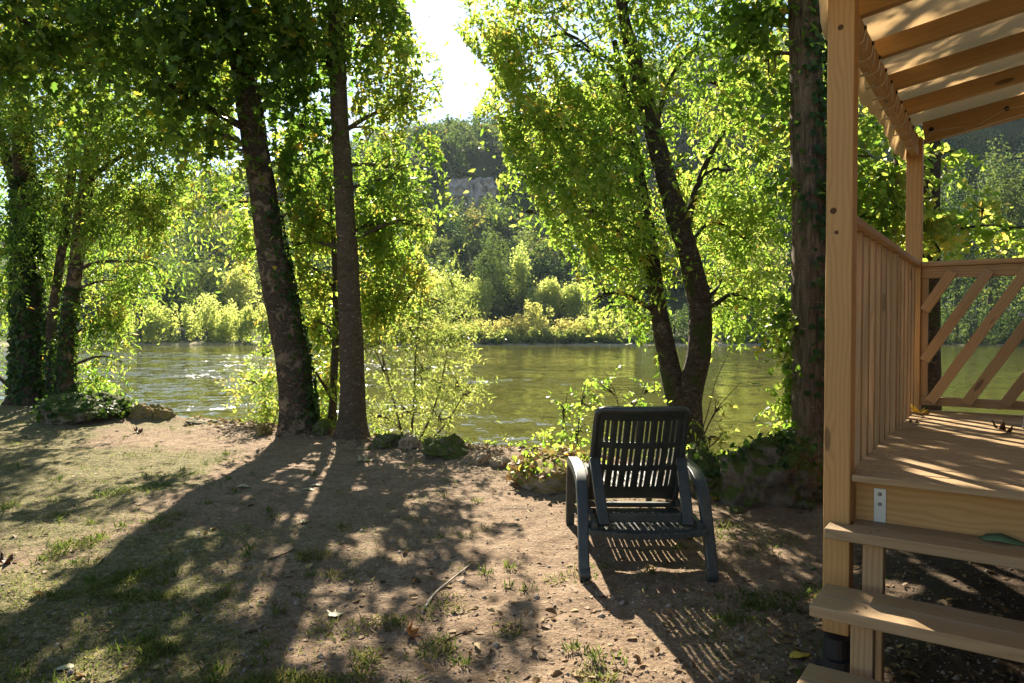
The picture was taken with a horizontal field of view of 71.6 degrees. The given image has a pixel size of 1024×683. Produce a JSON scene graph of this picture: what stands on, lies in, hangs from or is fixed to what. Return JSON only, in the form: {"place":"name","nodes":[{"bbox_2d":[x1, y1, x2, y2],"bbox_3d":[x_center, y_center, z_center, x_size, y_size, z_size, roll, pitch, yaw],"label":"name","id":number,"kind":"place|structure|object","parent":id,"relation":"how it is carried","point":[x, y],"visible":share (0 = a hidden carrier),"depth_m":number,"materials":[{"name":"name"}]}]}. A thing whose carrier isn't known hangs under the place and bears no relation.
{"place":"outdoors","nodes":[
{"label":"outdoors","id":0,"kind":"place"},
{"bbox_2d":[0,0,787,223],"label":"sky","id":1,"kind":"structure","parent":0,"point":[437,29],"materials":[{"name":"white"}]},
{"bbox_2d":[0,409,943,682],"bbox_3d":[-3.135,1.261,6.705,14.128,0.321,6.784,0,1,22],"label":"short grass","id":2,"kind":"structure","parent":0,"point":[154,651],"depth_m":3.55,"materials":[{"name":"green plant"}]},
{"bbox_2d":[0,405,1023,682],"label":"ground","id":3,"kind":"structure","parent":0,"point":[286,469],"depth_m":4.14,"materials":[{"name":"brown soil"}]},
{"bbox_2d":[0,549,18,563],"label":"fallen leaf","id":4,"kind":"object","parent":3,"relation":"on","point":[9,560],"visible":1,"depth_m":4.18,"materials":[{"name":"brown plant"}]},
{"bbox_2d":[56,663,73,669],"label":"fallen leaf","id":5,"kind":"object","parent":3,"relation":"on","point":[69,665],"visible":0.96,"depth_m":2.92,"materials":[{"name":"plant"}]},
{"bbox_2d":[0,4,135,406],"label":"ivy tree","id":6,"kind":"object","parent":3,"relation":"on","point":[25,272],"visible":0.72,"depth_m":12.24,"materials":[{"name":"green plant"}]},
{"bbox_2d":[30,388,134,425],"bbox_3d":[-6.211,0.992,10.248,1.385,0.625,1.214,0,1,1],"label":"ivy mound","id":7,"kind":"object","parent":3,"relation":"on","point":[65,408],"visible":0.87,"depth_m":10.03,"materials":[{"name":"green plant"}]},
{"bbox_2d":[0,0,271,403],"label":"twin stem ash","id":8,"kind":"object","parent":3,"relation":"on","point":[59,350],"visible":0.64,"depth_m":11.58,"materials":[{"name":"green plant"}]},
{"bbox_2d":[133,426,143,432],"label":"fallen leaf","id":9,"kind":"object","parent":3,"relation":"on","point":[139,430],"visible":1,"depth_m":9.34,"materials":[{"name":"brown plant"}]},
{"bbox_2d":[127,403,152,418],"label":"stone","id":10,"kind":"object","parent":3,"relation":"on","point":[140,410],"visible":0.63,"depth_m":10.26,"materials":[{"name":"grey stone"}]},
{"bbox_2d":[149,404,175,418],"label":"stone","id":11,"kind":"object","parent":3,"relation":"on","point":[160,411],"visible":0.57,"depth_m":10.39,"materials":[{"name":"grey stone"}]},
{"bbox_2d":[184,418,220,424],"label":"stone","id":12,"kind":"object","parent":3,"relation":"on","point":[195,421],"visible":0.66,"depth_m":10.01,"materials":[{"name":"stone"}]},
{"bbox_2d":[0,0,414,435],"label":"leaning tree","id":13,"kind":"object","parent":3,"relation":"on","point":[185,33],"visible":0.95,"depth_m":8.41,"materials":[{"name":"green plant"}]},
{"bbox_2d":[214,329,278,423],"bbox_3d":[-3.641,0.650,10.376,1.184,1.668,1.342,-1,2,-35],"label":"leafy shrub","id":14,"kind":"object","parent":3,"relation":"on","point":[267,412],"visible":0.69,"depth_m":10.29,"materials":[{"name":"green plant"}]},
{"bbox_2d":[255,422,272,435],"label":"stone","id":15,"kind":"object","parent":3,"relation":"on","point":[262,428],"visible":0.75,"depth_m":9.13,"materials":[{"name":"stone"}]},
{"bbox_2d":[267,549,294,560],"bbox_3d":[-1.400,1.296,4.319,0.012,0.010,0.226,1,1,27],"label":"twig","id":16,"kind":"object","parent":3,"relation":"on","point":[279,555],"visible":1,"depth_m":4.29,"materials":[{"name":"brown wood"}]},
{"bbox_2d":[169,115,445,428],"bbox_3d":[-2.734,-0.856,9.994,3.767,4.822,1.974,0,1,16],"label":"young tree","id":17,"kind":"object","parent":3,"relation":"on","point":[313,288],"visible":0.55,"depth_m":9.71,"materials":[{"name":"green plant"}]},
{"bbox_2d":[308,419,332,435],"bbox_3d":[-2.431,1.135,9.114,0.328,0.313,0.382,0,1,14],"label":"stone","id":18,"kind":"object","parent":3,"relation":"on","point":[322,427],"visible":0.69,"depth_m":8.99,"materials":[{"name":"stone"}]},
{"bbox_2d":[327,609,343,616],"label":"fallen leaf","id":19,"kind":"object","parent":3,"relation":"on","point":[333,614],"visible":1,"depth_m":3.47,"materials":[{"name":"beige plant"}]},
{"bbox_2d":[220,0,461,439],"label":"straight tree","id":20,"kind":"object","parent":3,"relation":"on","point":[352,423],"visible":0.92,"depth_m":8.79,"materials":[{"name":"green plant"}]},
{"bbox_2d":[358,455,372,460],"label":"fallen leaf","id":21,"kind":"object","parent":3,"relation":"on","point":[361,459],"visible":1,"depth_m":7.58,"materials":[{"name":"plant"}]},
{"bbox_2d":[372,433,402,448],"bbox_3d":[-1.469,1.236,8.334,0.364,0.332,0.405,0,1,9],"label":"stone","id":22,"kind":"object","parent":3,"relation":"on","point":[384,441],"visible":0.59,"depth_m":8.24,"materials":[{"name":"stone"}]},
{"bbox_2d":[398,432,422,449],"bbox_3d":[-1.188,1.215,8.268,0.270,0.318,0.293,-1,2,-40],"label":"stone","id":23,"kind":"object","parent":3,"relation":"on","point":[408,441],"visible":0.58,"depth_m":8.17,"materials":[{"name":"stone"}]},
{"bbox_2d":[322,244,503,440],"bbox_3d":[-1.307,0.192,9.641,2.455,3.042,1.956,0,1,20],"label":"willow shrub","id":24,"kind":"object","parent":3,"relation":"on","point":[437,331],"visible":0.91,"depth_m":9.54,"materials":[{"name":"green plant"}]},
{"bbox_2d":[407,620,422,636],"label":"fallen leaf","id":25,"kind":"object","parent":3,"relation":"on","point":[410,631],"visible":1,"depth_m":3.28,"materials":[{"name":"brown plant"}]},
{"bbox_2d":[183,417,654,464],"bbox_3d":[-0.749,1.263,8.471,9.144,0.319,1.631,0,1,22],"label":"rubble","id":26,"kind":"object","parent":3,"relation":"on","point":[417,450],"visible":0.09,"depth_m":8.18,"materials":[{"name":"stone"}]},
{"bbox_2d":[421,433,467,459],"bbox_3d":[-0.729,1.198,7.710,0.514,0.387,0.418,0,1,-5],"label":"stone","id":27,"kind":"object","parent":3,"relation":"on","point":[452,446],"visible":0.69,"depth_m":7.65,"materials":[{"name":"green stone"}]},
{"bbox_2d":[170,415,719,463],"bbox_3d":[-0.774,1.230,8.255,9.319,0.344,2.001,0,1,22],"label":"leaf drift","id":28,"kind":"object","parent":3,"relation":"on","point":[375,434],"visible":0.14,"depth_m":8.70,"materials":[{"name":"brown plant"}]},
{"bbox_2d":[423,564,469,608],"bbox_3d":[-0.362,1.338,3.912,0.045,0.029,0.721,0,1,15],"label":"fallen stick","id":29,"kind":"object","parent":3,"relation":"on","point":[439,589],"visible":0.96,"depth_m":3.87,"materials":[{"name":"beige wood"}]},
{"bbox_2d":[445,630,474,642],"bbox_3d":[-0.238,1.354,3.272,0.010,0.025,0.195,1,2,40],"label":"twig","id":30,"kind":"object","parent":3,"relation":"on","point":[448,639],"visible":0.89,"depth_m":3.26,"materials":[{"name":"brown wood"}]},
{"bbox_2d":[460,456,472,465],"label":"stone","id":31,"kind":"object","parent":3,"relation":"on","point":[465,461],"visible":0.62,"depth_m":7.30,"materials":[{"name":"stone"}]},
{"bbox_2d":[472,450,491,464],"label":"stone","id":32,"kind":"object","parent":3,"relation":"on","point":[481,457],"visible":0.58,"depth_m":7.28,"materials":[{"name":"stone"}]},
{"bbox_2d":[489,455,510,467],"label":"stone","id":33,"kind":"object","parent":3,"relation":"on","point":[500,461],"visible":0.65,"depth_m":7.14,"materials":[{"name":"stone"}]},
{"bbox_2d":[0,408,1023,682],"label":"pebbles","id":34,"kind":"object","parent":3,"relation":"on","point":[602,614],"visible":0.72,"depth_m":3.44,"materials":[{"name":"stone"}]},
{"bbox_2d":[0,420,1023,682],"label":"leaf litter","id":35,"kind":"object","parent":3,"relation":"on","point":[614,652],"visible":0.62,"depth_m":3.32,"materials":[{"name":"brown plant"}]},
{"bbox_2d":[328,417,751,456],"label":"bank weeds","id":36,"kind":"object","parent":3,"relation":"on","point":[484,440],"visible":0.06,"depth_m":8.19,"materials":[{"name":"green plant"}]},
{"bbox_2d":[506,440,607,493],"bbox_3d":[0.430,1.152,6.439,0.944,0.474,1.222,0,1,6],"label":"mossy rock","id":37,"kind":"object","parent":3,"relation":"on","point":[540,469],"visible":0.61,"depth_m":6.12,"materials":[{"name":"green plant"}]},
{"bbox_2d":[532,365,673,452],"bbox_3d":[0.985,0.764,7.571,1.553,1.046,0.722,0,1,0],"label":"leafy weed","id":38,"kind":"object","parent":3,"relation":"on","point":[561,434],"visible":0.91,"depth_m":7.52,"materials":[{"name":"green plant"}]},
{"bbox_2d":[386,0,859,457],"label":"forked tree","id":39,"kind":"object","parent":3,"relation":"on","point":[603,187],"visible":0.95,"depth_m":7.70,"materials":[{"name":"green plant"}]},
{"bbox_2d":[566,406,718,581],"bbox_3d":[0.766,0.843,4.828,0.781,0.972,1.863,0,1,1],"label":"sun lounger","id":40,"kind":"object","parent":3,"relation":"on","point":[595,478],"visible":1,"depth_m":4.19,"materials":[{"name":"black plastic"}]},
{"bbox_2d":[687,442,720,498],"bbox_3d":[1.689,1.170,6.113,0.458,0.594,0.519,1,2,36],"label":"boulder","id":41,"kind":"object","parent":3,"relation":"on","point":[702,459],"visible":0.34,"depth_m":5.98,"materials":[{"name":"stone"}]},
{"bbox_2d":[686,355,740,456],"bbox_3d":[2.068,0.710,7.260,0.589,1.137,0.362,0,1,-13],"label":"twiggy weed","id":42,"kind":"object","parent":3,"relation":"on","point":[715,438],"visible":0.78,"depth_m":7.28,"materials":[{"name":"green plant"}]},
{"bbox_2d":[727,505,744,513],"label":"stone","id":43,"kind":"object","parent":3,"relation":"on","point":[735,509],"visible":0.83,"depth_m":5.42,"materials":[{"name":"grey stone"}]},
{"bbox_2d":[713,427,823,507],"bbox_3d":[2.130,1.109,5.840,0.917,0.844,0.879,0,1,-21],"label":"boulder","id":44,"kind":"object","parent":3,"relation":"on","point":[783,468],"visible":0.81,"depth_m":5.55,"materials":[{"name":"green plant"}]},
{"bbox_2d":[752,312,791,433],"bbox_3d":[2.773,0.509,7.205,0.659,1.617,0.737,1,1,30],"label":"bramble","id":45,"kind":"object","parent":3,"relation":"on","point":[776,339],"visible":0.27,"depth_m":7.25,"materials":[{"name":"green plant"}]},
{"bbox_2d":[789,651,810,657],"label":"fallen leaf","id":46,"kind":"object","parent":3,"relation":"on","point":[795,654],"visible":1,"depth_m":3.00,"materials":[{"name":"yellow plant"}]},
{"bbox_2d":[792,499,816,509],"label":"stone","id":47,"kind":"object","parent":3,"relation":"on","point":[801,504],"visible":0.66,"depth_m":5.44,"materials":[{"name":"stone"}]},
{"bbox_2d":[703,0,968,458],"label":"furrowed tree","id":48,"kind":"object","parent":3,"relation":"on","point":[805,84],"visible":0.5,"depth_m":6.70,"materials":[{"name":"green plant"}]},
{"bbox_2d":[858,96,920,245],"bbox_3d":[4.733,-2.577,8.637,3.120,7.473,3.269,0,1,0],"label":"slim bank tree","id":49,"kind":"object","parent":3,"relation":"on","point":[864,109],"visible":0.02,"depth_m":8.63,"materials":[{"name":"green plant"}]},
{"bbox_2d":[797,0,1023,682],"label":"wooden terrace","id":50,"kind":"structure","parent":3,"relation":"on","point":[946,484],"depth_m":3.12,"materials":[{"name":"brown wood"}]},
{"bbox_2d":[911,405,935,413],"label":"fallen leaf","id":51,"kind":"object","parent":50,"relation":"on","point":[915,409],"visible":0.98,"depth_m":4.72,"materials":[{"name":"yellow plant"}]},
{"bbox_2d":[978,533,1023,545],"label":"rolled leaf","id":52,"kind":"object","parent":50,"relation":"on","point":[1001,537],"visible":1,"depth_m":2.57,"materials":[{"name":"green plant"}]},
{"bbox_2d":[991,418,1014,431],"bbox_3d":[2.722,0.461,3.920,0.120,0.079,0.094,0,1,-6],"label":"fallen leaf","id":53,"kind":"object","parent":50,"relation":"on","point":[1002,427],"visible":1,"depth_m":3.90,"materials":[{"name":"brown plant"}]},
{"bbox_2d":[921,126,1023,410],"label":"speckled tree","id":54,"kind":"object","parent":3,"relation":"on","point":[934,314],"visible":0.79,"depth_m":7.76,"materials":[{"name":"green plant"}]},
{"bbox_2d":[0,345,1023,458],"bbox_3d":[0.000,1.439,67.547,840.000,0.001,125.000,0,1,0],"label":"river","id":55,"kind":"structure","parent":0,"point":[179,380],"depth_m":36.54,"materials":[{"name":"liquid"}]},
{"bbox_2d":[0,42,1023,344],"bbox_3d":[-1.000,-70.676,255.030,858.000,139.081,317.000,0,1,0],"label":"hill","id":56,"kind":"structure","parent":0,"point":[1008,128],"depth_m":178.85,"materials":[{"name":"green plant"}]},
{"bbox_2d":[116,296,162,343],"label":"willow bush","id":57,"kind":"object","parent":56,"relation":"on","point":[147,331],"visible":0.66,"depth_m":111.99,"materials":[{"name":"green plant"}]},
{"bbox_2d":[141,302,196,342],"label":"willow bush","id":58,"kind":"object","parent":56,"relation":"on","point":[168,325],"visible":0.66,"depth_m":113.42,"materials":[{"name":"green plant"}]},
{"bbox_2d":[142,253,196,317],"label":"riverside tree","id":59,"kind":"object","parent":56,"relation":"on","point":[175,291],"visible":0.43,"depth_m":132.72,"materials":[{"name":"green plant"}]},
{"bbox_2d":[179,260,231,320],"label":"riverside tree","id":60,"kind":"object","parent":56,"relation":"on","point":[208,283],"visible":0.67,"depth_m":132.56,"materials":[{"name":"green plant"}]},
{"bbox_2d":[184,292,237,342],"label":"willow bush","id":61,"kind":"object","parent":56,"relation":"on","point":[211,319],"visible":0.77,"depth_m":113.39,"materials":[{"name":"green plant"}]},
{"bbox_2d":[218,261,262,317],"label":"riverside tree","id":62,"kind":"object","parent":56,"relation":"on","point":[237,283],"visible":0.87,"depth_m":132.13,"materials":[{"name":"green plant"}]},
{"bbox_2d":[215,304,266,344],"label":"willow bush","id":63,"kind":"object","parent":56,"relation":"on","point":[239,328],"visible":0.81,"depth_m":111.36,"materials":[{"name":"green plant"}]},
{"bbox_2d":[241,302,270,343],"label":"willow bush","id":64,"kind":"object","parent":56,"relation":"on","point":[264,324],"visible":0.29,"depth_m":111.76,"materials":[{"name":"green plant"}]},
{"bbox_2d":[297,276,331,320],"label":"riverside tree","id":65,"kind":"object","parent":56,"relation":"on","point":[307,301],"visible":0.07,"depth_m":132.49,"materials":[{"name":"green plant"}]},
{"bbox_2d":[406,267,473,321],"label":"riverside tree","id":66,"kind":"object","parent":56,"relation":"on","point":[437,309],"visible":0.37,"depth_m":132.45,"materials":[{"name":"green plant"}]},
{"bbox_2d":[445,177,502,213],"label":"cliff","id":67,"kind":"structure","parent":56,"relation":"on","point":[478,188],"depth_m":231.63,"materials":[{"name":"grey stone"}]},
{"bbox_2d":[458,275,496,325],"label":"riverside tree","id":68,"kind":"object","parent":56,"relation":"on","point":[481,295],"visible":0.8,"depth_m":132.86,"materials":[{"name":"green plant"}]},
{"bbox_2d":[362,313,622,344],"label":"scrub bank","id":69,"kind":"structure","parent":56,"relation":"on","point":[510,331],"depth_m":111.48,"materials":[{"name":"green plant"}]},
{"bbox_2d":[471,227,515,325],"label":"round tree","id":70,"kind":"object","parent":56,"relation":"on","point":[486,263],"visible":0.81,"depth_m":138.97,"materials":[{"name":"green plant"}]},
{"bbox_2d":[0,28,1023,323],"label":"hillside wood","id":71,"kind":"object","parent":56,"relation":"on","point":[452,134],"visible":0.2,"depth_m":189.43,"materials":[{"name":"green plant"}]},
{"bbox_2d":[506,240,535,317],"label":"round tree","id":72,"kind":"object","parent":56,"relation":"on","point":[522,273],"visible":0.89,"depth_m":141.10,"materials":[{"name":"green plant"}]},
{"bbox_2d":[515,299,553,330],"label":"bush","id":73,"kind":"object","parent":56,"relation":"on","point":[535,310],"visible":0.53,"depth_m":116.88,"materials":[{"name":"green plant"}]},
{"bbox_2d":[75,332,1012,344],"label":"shore weeds","id":74,"kind":"object","parent":56,"relation":"on","point":[677,338],"visible":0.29,"depth_m":109.90,"materials":[{"name":"green plant"}]},
{"bbox_2d":[526,275,563,326],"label":"riverside tree","id":75,"kind":"object","parent":56,"relation":"on","point":[548,293],"visible":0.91,"depth_m":132.56,"materials":[{"name":"green plant"}]},
{"bbox_2d":[559,281,596,322],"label":"riverside tree","id":76,"kind":"object","parent":56,"relation":"on","point":[575,300],"visible":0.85,"depth_m":132.79,"materials":[{"name":"green plant"}]},
{"bbox_2d":[576,307,636,339],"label":"shore bush","id":77,"kind":"object","parent":56,"relation":"on","point":[597,322],"visible":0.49,"depth_m":111.96,"materials":[{"name":"green plant"}]},
{"bbox_2d":[639,303,689,341],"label":"shore bush","id":78,"kind":"object","parent":56,"relation":"on","point":[682,315],"visible":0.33,"depth_m":112.49,"materials":[{"name":"green plant"}]},
{"bbox_2d":[680,51,751,92],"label":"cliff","id":79,"kind":"structure","parent":56,"relation":"on","point":[704,71],"depth_m":263.93,"materials":[{"name":"grey stone"}]},
{"bbox_2d":[715,230,753,322],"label":"poplar","id":80,"kind":"object","parent":56,"relation":"on","point":[729,271],"visible":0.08,"depth_m":117.55,"materials":[{"name":"green plant"}]},
{"bbox_2d":[712,305,769,342],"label":"shore bush","id":81,"kind":"object","parent":56,"relation":"on","point":[748,317],"visible":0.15,"depth_m":111.31,"materials":[{"name":"green plant"}]},
{"bbox_2d":[744,215,789,318],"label":"poplar","id":82,"kind":"object","parent":56,"relation":"on","point":[774,251],"visible":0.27,"depth_m":114.04,"materials":[{"name":"green plant"}]},
{"bbox_2d":[940,161,996,341],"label":"tall alder","id":83,"kind":"object","parent":56,"relation":"on","point":[957,293],"visible":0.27,"depth_m":111.15,"materials":[{"name":"green plant"}]},
{"bbox_2d":[941,300,1023,343],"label":"shore bush","id":84,"kind":"object","parent":56,"relation":"on","point":[971,331],"visible":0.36,"depth_m":108.24,"materials":[{"name":"green plant"}]},
{"bbox_2d":[962,134,1023,340],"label":"tall alder","id":85,"kind":"object","parent":56,"relation":"on","point":[1003,206],"visible":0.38,"depth_m":111.67,"materials":[{"name":"green plant"}]},
{"bbox_2d":[981,302,1023,343],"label":"shore bush","id":86,"kind":"object","parent":56,"relation":"on","point":[1001,333],"visible":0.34,"depth_m":109.38,"materials":[{"name":"green plant"}]},
{"bbox_2d":[994,148,1023,318],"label":"tall alder","id":87,"kind":"object","parent":56,"relation":"on","point":[1017,187],"visible":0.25,"depth_m":112.10,"materials":[{"name":"green plant"}]},
{"bbox_2d":[1018,313,1023,427],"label":"garden chair","id":88,"kind":"object","parent":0,"point":[1020,314],"visible":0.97,"depth_m":4.09,"materials":[{"name":"plastic"}]}
]}

